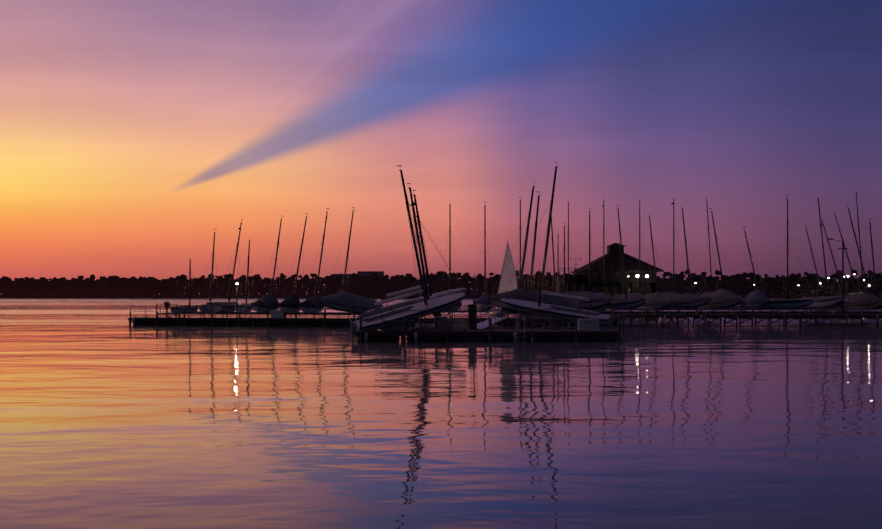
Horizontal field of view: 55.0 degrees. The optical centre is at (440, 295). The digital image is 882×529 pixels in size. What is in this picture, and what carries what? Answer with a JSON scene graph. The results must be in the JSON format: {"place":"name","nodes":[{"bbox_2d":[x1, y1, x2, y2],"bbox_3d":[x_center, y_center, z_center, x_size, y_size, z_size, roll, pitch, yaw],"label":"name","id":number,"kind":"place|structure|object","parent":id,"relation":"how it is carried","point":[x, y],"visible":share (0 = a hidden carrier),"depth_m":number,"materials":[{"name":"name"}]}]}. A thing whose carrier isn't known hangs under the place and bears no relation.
{"place":"outdoors","nodes":[
{"label":"outdoors","id":0,"kind":"place"},
{"bbox_2d":[0,294,793,298],"bbox_3d":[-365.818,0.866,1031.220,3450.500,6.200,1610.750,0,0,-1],"label":"shore terrain","id":1,"kind":"structure","parent":0,"point":[177,298],"depth_m":697.47,"materials":[{"name":"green plant"}]},
{"bbox_2d":[336,271,383,279],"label":"building","id":2,"kind":"structure","parent":1,"relation":"on","point":[369,273],"depth_m":838.95,"materials":[{"name":"concrete"}]},
{"bbox_2d":[0,269,881,298],"bbox_3d":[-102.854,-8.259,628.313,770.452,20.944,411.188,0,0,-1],"label":"tree line","id":3,"kind":"object","parent":1,"relation":"on","point":[374,284],"depth_m":645.26,"materials":[{"name":"black plant"}]},
{"bbox_2d":[0,299,881,528],"bbox_3d":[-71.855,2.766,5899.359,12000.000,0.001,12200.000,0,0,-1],"label":"lake water","id":4,"kind":"structure","parent":0,"point":[110,418],"depth_m":18.00,"materials":[{"name":"purple liquid"}]},
{"bbox_2d":[128,317,357,326],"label":"dock","id":5,"kind":"object","parent":4,"relation":"in","point":[223,321],"visible":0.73,"depth_m":75.60,"materials":[{"name":"brown wood"}]},
{"bbox_2d":[164,301,169,317],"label":"life ring post","id":6,"kind":"object","parent":5,"relation":"on","point":[167,303],"visible":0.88,"depth_m":78.02,"materials":[{"name":"brown wood"}]},
{"bbox_2d":[130,306,205,317],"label":"dock railing","id":7,"kind":"object","parent":5,"relation":"on","point":[160,311],"visible":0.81,"depth_m":76.74,"materials":[{"name":"metal"}]},
{"bbox_2d":[156,304,188,316],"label":"empty boat rack","id":8,"kind":"object","parent":5,"relation":"on","point":[170,313],"visible":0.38,"depth_m":78.86,"materials":[{"name":"metal"}]},
{"bbox_2d":[236,283,237,317],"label":"dock light","id":9,"kind":"object","parent":5,"relation":"on","point":[237,306],"visible":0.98,"depth_m":76.17,"materials":[{"name":"metal"}]},
{"bbox_2d":[133,316,357,324],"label":"dock fittings","id":10,"kind":"object","parent":5,"relation":"on","point":[241,317],"visible":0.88,"depth_m":76.77,"materials":[{"name":"metal"}]},
{"bbox_2d":[270,310,285,317],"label":"dock box","id":11,"kind":"object","parent":5,"relation":"on","point":[278,313],"visible":0.75,"depth_m":76.53,"materials":[{"name":"metal"}]},
{"bbox_2d":[179,312,362,317],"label":"dock","id":12,"kind":"object","parent":4,"relation":"in","point":[320,313],"visible":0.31,"depth_m":77.80,"materials":[{"name":"metal"}]},
{"bbox_2d":[170,256,197,315],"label":"sailboat","id":13,"kind":"object","parent":12,"relation":"on","point":[185,308],"visible":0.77,"depth_m":80.47,"materials":[{"name":"metal"}]},
{"bbox_2d":[199,229,216,313],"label":"sailboat","id":14,"kind":"object","parent":12,"relation":"on","point":[210,290],"visible":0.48,"depth_m":81.31,"materials":[{"name":"metal"}]},
{"bbox_2d":[206,219,242,312],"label":"sailboat","id":15,"kind":"object","parent":12,"relation":"on","point":[224,307],"visible":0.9,"depth_m":79.31,"materials":[{"name":"metal"}]},
{"bbox_2d":[234,239,252,313],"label":"sailboat","id":16,"kind":"object","parent":12,"relation":"on","point":[245,308],"visible":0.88,"depth_m":80.59,"materials":[{"name":"metal"}]},
{"bbox_2d":[250,216,283,314],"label":"sailboat","id":17,"kind":"object","parent":12,"relation":"on","point":[268,302],"visible":0.92,"depth_m":78.02,"materials":[{"name":"metal"}]},
{"bbox_2d":[279,213,306,315],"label":"sailboat","id":18,"kind":"object","parent":12,"relation":"on","point":[289,304],"visible":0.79,"depth_m":77.20,"materials":[{"name":"metal"}]},
{"bbox_2d":[298,208,328,314],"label":"sailboat","id":19,"kind":"object","parent":12,"relation":"on","point":[312,304],"visible":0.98,"depth_m":77.13,"materials":[{"name":"metal"}]},
{"bbox_2d":[319,207,383,312],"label":"sailboat","id":20,"kind":"object","parent":12,"relation":"on","point":[343,301],"visible":0.88,"depth_m":77.71,"materials":[{"name":"metal"}]},
{"bbox_2d":[130,308,620,341],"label":"dock pilings","id":21,"kind":"object","parent":4,"relation":"in","point":[533,329],"visible":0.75,"depth_m":50.53,"materials":[{"name":"brown wood"}]},
{"bbox_2d":[489,240,517,316],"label":"dinghy with sail","id":22,"kind":"object","parent":21,"relation":"on","point":[507,272],"visible":0.69,"depth_m":67.91,"materials":[{"name":"fabric"}]},
{"bbox_2d":[447,319,467,322],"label":"dock centre walkway","id":23,"kind":"structure","parent":4,"relation":"in","point":[459,321],"depth_m":68.13,"materials":[{"name":"brown wood"}]},
{"bbox_2d":[413,323,506,338],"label":"dock platform","id":24,"kind":"structure","parent":4,"relation":"in","point":[458,326],"depth_m":56.92,"materials":[{"name":"brown wood"}]},
{"bbox_2d":[402,308,450,328],"bbox_3d":[-1.870,1.272,54.973,4.572,1.806,2.533,0,0,-18],"label":"boat rack","id":25,"kind":"object","parent":24,"relation":"on","point":[429,323],"visible":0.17,"depth_m":54.04,"materials":[{"name":"metal"}]},
{"bbox_2d":[358,183,466,319],"bbox_3d":[-2.385,-2.791,53.969,7.380,8.406,2.095,-14,15,-17],"label":"sailboat","id":26,"kind":"object","parent":25,"relation":"on","point":[379,311],"visible":0.46,"depth_m":54.45,"materials":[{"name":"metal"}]},
{"bbox_2d":[405,306,452,326],"bbox_3d":[-1.701,1.171,57.775,4.569,2.007,2.533,0,0,-18],"label":"boat rack","id":27,"kind":"object","parent":24,"relation":"on","point":[438,316],"visible":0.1,"depth_m":57.25,"materials":[{"name":"metal"}]},
{"bbox_2d":[365,190,466,312],"bbox_3d":[-2.238,-2.838,56.798,7.310,8.114,2.000,-14,15,-17],"label":"sailboat","id":28,"kind":"object","parent":27,"relation":"on","point":[416,287],"visible":0.4,"depth_m":57.26,"materials":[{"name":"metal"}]},
{"bbox_2d":[433,312,440,328],"bbox_3d":[-0.260,1.406,53.945,0.500,1.500,0.200,0,0,-1],"label":"life ring post","id":29,"kind":"object","parent":24,"relation":"on","point":[437,314],"visible":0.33,"depth_m":53.93,"materials":[{"name":"brown wood"}]},
{"bbox_2d":[438,316,447,326],"bbox_3d":[0.093,1.801,57.805,0.681,0.710,1.321,0,0,-1],"label":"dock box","id":30,"kind":"object","parent":24,"relation":"on","point":[441,323],"visible":0.62,"depth_m":57.18,"materials":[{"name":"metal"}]},
{"bbox_2d":[465,275,482,303],"bbox_3d":[2.227,0.306,56.831,1.231,3.700,0.220,0,0,-1],"label":"twin crook lamp","id":31,"kind":"object","parent":24,"relation":"on","point":[476,288],"visible":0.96,"depth_m":56.79,"materials":[{"name":"metal"}]},
{"bbox_2d":[468,304,476,329],"bbox_3d":[1.987,2.656,53.427,0.620,4.220,0.620,0,0,-1],"label":"mooring pile","id":32,"kind":"object","parent":4,"relation":"in","point":[472,316],"visible":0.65,"depth_m":53.19,"materials":[{"name":"brown wood"}]},
{"bbox_2d":[356,330,623,341],"bbox_3d":[2.929,3.458,51.830,16.024,2.616,2.532,0,0,-1],"label":"dock","id":33,"kind":"object","parent":4,"relation":"in","point":[483,335],"visible":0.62,"depth_m":50.69,"materials":[{"name":"brown wood"}]},
{"bbox_2d":[377,308,450,332],"bbox_3d":[-1.934,1.396,52.056,4.680,1.668,2.817,0,0,-18],"label":"boat rack","id":34,"kind":"object","parent":33,"relation":"on","point":[447,310],"visible":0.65,"depth_m":50.99,"materials":[{"name":"metal"}]},
{"bbox_2d":[350,165,465,334],"bbox_3d":[-2.685,-2.971,51.027,7.510,9.361,2.050,-15,15,-17],"label":"sailboat","id":35,"kind":"object","parent":34,"relation":"on","point":[377,322],"visible":0.98,"depth_m":51.65,"materials":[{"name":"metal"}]},
{"bbox_2d":[365,328,614,341],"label":"dock fittings","id":36,"kind":"object","parent":33,"relation":"on","point":[415,336],"visible":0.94,"depth_m":50.51,"materials":[{"name":"metal"}]},
{"bbox_2d":[519,309,587,328],"bbox_3d":[7.586,1.492,55.593,4.746,1.368,2.884,0,0,14],"label":"boat rack","id":37,"kind":"object","parent":33,"relation":"on","point":[526,318],"visible":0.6,"depth_m":54.55,"materials":[{"name":"metal"}]},
{"bbox_2d":[578,319,599,329],"bbox_3d":[9.157,1.801,52.615,1.320,0.710,0.680,0,0,2],"label":"dock box","id":38,"kind":"object","parent":33,"relation":"on","point":[588,324],"visible":0.94,"depth_m":52.31,"materials":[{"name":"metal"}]},
{"bbox_2d":[402,317,621,326],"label":"dock link","id":39,"kind":"object","parent":4,"relation":"in","point":[505,321],"visible":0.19,"depth_m":75.91,"materials":[{"name":"brown wood"}]},
{"bbox_2d":[428,310,597,317],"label":"dock","id":40,"kind":"object","parent":4,"relation":"in","point":[466,311],"visible":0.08,"depth_m":78.12,"materials":[{"name":"metal"}]},
{"bbox_2d":[442,201,461,310],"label":"sailboat","id":41,"kind":"object","parent":40,"relation":"on","point":[457,306],"visible":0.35,"depth_m":81.77,"materials":[{"name":"metal"}]},
{"bbox_2d":[475,205,493,310],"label":"sailboat","id":42,"kind":"object","parent":40,"relation":"on","point":[482,301],"visible":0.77,"depth_m":82.30,"materials":[{"name":"metal"}]},
{"bbox_2d":[515,199,528,288],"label":"sailboat","id":43,"kind":"object","parent":40,"relation":"on","point":[520,244],"visible":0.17,"depth_m":82.84,"materials":[{"name":"metal"}]},
{"bbox_2d":[547,217,563,291],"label":"sailboat","id":44,"kind":"object","parent":40,"relation":"on","point":[553,258],"visible":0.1,"depth_m":83.29,"materials":[{"name":"metal"}]},
{"bbox_2d":[557,225,580,303],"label":"sailboat","id":45,"kind":"object","parent":40,"relation":"on","point":[564,248],"visible":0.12,"depth_m":83.69,"materials":[{"name":"metal"}]},
{"bbox_2d":[564,208,610,309],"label":"sailboat","id":46,"kind":"object","parent":40,"relation":"on","point":[596,301],"visible":0.54,"depth_m":79.91,"materials":[{"name":"metal"}]},
{"bbox_2d":[516,315,524,341],"bbox_3d":[4.779,2.429,50.806,0.480,2.476,0.610,0,0,-1],"label":"dock ladder","id":47,"kind":"object","parent":4,"relation":"in","point":[517,327],"visible":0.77,"depth_m":50.51,"materials":[{"name":"metal"}]},
{"bbox_2d":[501,309,557,326],"bbox_3d":[6.266,1.573,59.249,3.805,1.205,2.578,0,0,14],"label":"boat rack","id":48,"kind":"object","parent":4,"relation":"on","point":[525,319],"visible":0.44,"depth_m":58.45,"materials":[{"name":"metal"}]},
{"bbox_2d":[488,185,575,322],"bbox_3d":[6.789,-3.131,59.133,6.179,9.357,2.076,8,2,14],"label":"sailboat","id":49,"kind":"object","parent":48,"relation":"on","point":[520,293],"visible":0.48,"depth_m":59.16,"materials":[{"name":"metal"}]},
{"bbox_2d":[514,313,566,324],"bbox_3d":[7.473,1.593,63.157,3.819,1.164,2.578,0,0,14],"label":"boat rack","id":50,"kind":"object","parent":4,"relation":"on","point":[536,320],"visible":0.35,"depth_m":62.36,"materials":[{"name":"metal"}]},
{"bbox_2d":[507,195,582,308],"bbox_3d":[7.819,-3.090,63.076,6.177,9.169,2.089,6,1,14],"label":"sailboat","id":51,"kind":"object","parent":50,"relation":"on","point":[576,303],"visible":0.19,"depth_m":63.19,"materials":[{"name":"metal"}]},
{"bbox_2d":[496,307,875,317],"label":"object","id":52,"kind":"object","parent":4,"relation":"in","point":[744,310],"visible":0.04,"depth_m":101.36,"materials":[{"name":"metal"}]},
{"bbox_2d":[551,234,563,292],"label":"sailboat","id":53,"kind":"object","parent":52,"relation":"on","point":[558,255],"visible":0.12,"depth_m":100.24,"materials":[{"name":"metal"}]},
{"bbox_2d":[562,200,574,290],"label":"sailboat","id":54,"kind":"object","parent":52,"relation":"on","point":[568,247],"visible":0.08,"depth_m":100.42,"materials":[{"name":"metal"}]},
{"bbox_2d":[596,200,617,300],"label":"sailboat","id":55,"kind":"object","parent":52,"relation":"on","point":[603,293],"visible":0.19,"depth_m":101.58,"materials":[{"name":"metal"}]},
{"bbox_2d":[613,198,653,300],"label":"sailboat","id":56,"kind":"object","parent":52,"relation":"on","point":[631,296],"visible":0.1,"depth_m":101.85,"materials":[{"name":"metal"}]},
{"bbox_2d":[648,198,688,295],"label":"sailboat","id":57,"kind":"object","parent":52,"relation":"on","point":[664,293],"visible":0.25,"depth_m":102.41,"materials":[{"name":"metal"}]},
{"bbox_2d":[701,199,718,294],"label":"sailboat","id":58,"kind":"object","parent":52,"relation":"on","point":[709,252],"visible":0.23,"depth_m":102.56,"materials":[{"name":"metal"}]},
{"bbox_2d":[804,224,830,310],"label":"sailboat","id":59,"kind":"object","parent":52,"relation":"on","point":[811,249],"visible":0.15,"depth_m":103.40,"materials":[{"name":"metal"}]},
{"bbox_2d":[816,217,857,310],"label":"sailboat","id":60,"kind":"object","parent":52,"relation":"on","point":[845,296],"visible":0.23,"depth_m":103.65,"materials":[{"name":"metal"}]},
{"bbox_2d":[834,212,858,310],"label":"sailboat","id":61,"kind":"object","parent":52,"relation":"on","point":[848,259],"visible":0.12,"depth_m":103.71,"materials":[{"name":"metal"}]},
{"bbox_2d":[849,192,874,295],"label":"sailboat","id":62,"kind":"object","parent":52,"relation":"on","point":[863,286],"visible":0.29,"depth_m":104.18,"materials":[{"name":"metal"}]},
{"bbox_2d":[504,311,881,319],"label":"dock","id":63,"kind":"object","parent":4,"relation":"in","point":[737,312],"visible":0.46,"depth_m":98.02,"materials":[{"name":"brown wood"}]},
{"bbox_2d":[600,308,881,324],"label":"pier","id":64,"kind":"structure","parent":4,"relation":"on","point":[779,309],"depth_m":81.14,"materials":[{"name":"metal"}]},
{"bbox_2d":[592,209,645,310],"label":"sailboat","id":65,"kind":"object","parent":64,"relation":"on","point":[629,304],"visible":0.77,"depth_m":80.83,"materials":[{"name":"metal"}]},
{"bbox_2d":[639,213,669,311],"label":"sailboat","id":66,"kind":"object","parent":64,"relation":"on","point":[656,300],"visible":0.79,"depth_m":80.69,"materials":[{"name":"metal"}]},
{"bbox_2d":[657,208,711,311],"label":"sailboat","id":67,"kind":"object","parent":64,"relation":"on","point":[685,301],"visible":0.77,"depth_m":81.33,"materials":[{"name":"metal"}]},
{"bbox_2d":[698,208,741,311],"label":"sailboat","id":68,"kind":"object","parent":64,"relation":"on","point":[723,298],"visible":0.73,"depth_m":81.52,"materials":[{"name":"metal"}]},
{"bbox_2d":[743,227,768,306],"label":"sailboat","id":69,"kind":"object","parent":64,"relation":"on","point":[757,298],"visible":0.9,"depth_m":81.90,"materials":[{"name":"metal"}]},
{"bbox_2d":[740,196,813,311],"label":"sailboat","id":70,"kind":"object","parent":64,"relation":"on","point":[787,303],"visible":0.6,"depth_m":81.85,"materials":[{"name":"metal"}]},
{"bbox_2d":[804,195,842,307],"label":"sailboat","id":71,"kind":"object","parent":64,"relation":"on","point":[828,301],"visible":0.71,"depth_m":82.52,"materials":[{"name":"metal"}]},
{"bbox_2d":[844,219,881,306],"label":"sailboat","id":72,"kind":"object","parent":64,"relation":"on","point":[846,301],"visible":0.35,"depth_m":82.75,"materials":[{"name":"metal"}]},
{"bbox_2d":[845,204,881,310],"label":"sailboat","id":73,"kind":"object","parent":64,"relation":"on","point":[868,300],"visible":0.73,"depth_m":82.45,"materials":[{"name":"metal"}]},
{"bbox_2d":[621,303,866,310],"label":"boathouse pier","id":74,"kind":"structure","parent":4,"relation":"in","point":[734,310],"depth_m":130.97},
{"bbox_2d":[614,310,881,325],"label":"dock","id":75,"kind":"object","parent":4,"relation":"in","point":[709,316],"visible":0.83,"depth_m":78.25,"materials":[{"name":"brown wood"}]},
{"bbox_2d":[619,313,877,321],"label":"dock fittings","id":76,"kind":"object","parent":75,"relation":"on","point":[737,315],"visible":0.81,"depth_m":77.55,"materials":[{"name":"metal"}]},
{"bbox_2d":[0,0,881,293],"label":"sky","id":77,"kind":"structure","parent":0,"point":[133,132],"materials":[{"name":"purple"}]},
{"bbox_2d":[466,304,507,329],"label":"gangway ramp","id":78,"kind":"structure","parent":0,"point":[485,324],"depth_m":55.84,"materials":[{"name":"metal"}]},
{"bbox_2d":[500,162,614,326],"bbox_3d":[8.011,-3.401,54.691,7.510,10.099,2.100,9,12,14],"label":"sailboat","id":79,"kind":"object","parent":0,"point":[570,315],"visible":0.83,"depth_m":55.15,"materials":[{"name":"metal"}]},
{"bbox_2d":[555,243,663,296],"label":"pavilion","id":80,"kind":"structure","parent":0,"point":[613,277],"depth_m":135.51,"materials":[{"name":"black"}]},
{"bbox_2d":[827,238,847,313],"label":"lamp post","id":81,"kind":"object","parent":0,"point":[842,248],"visible":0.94,"depth_m":82.22,"materials":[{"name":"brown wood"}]}
]}

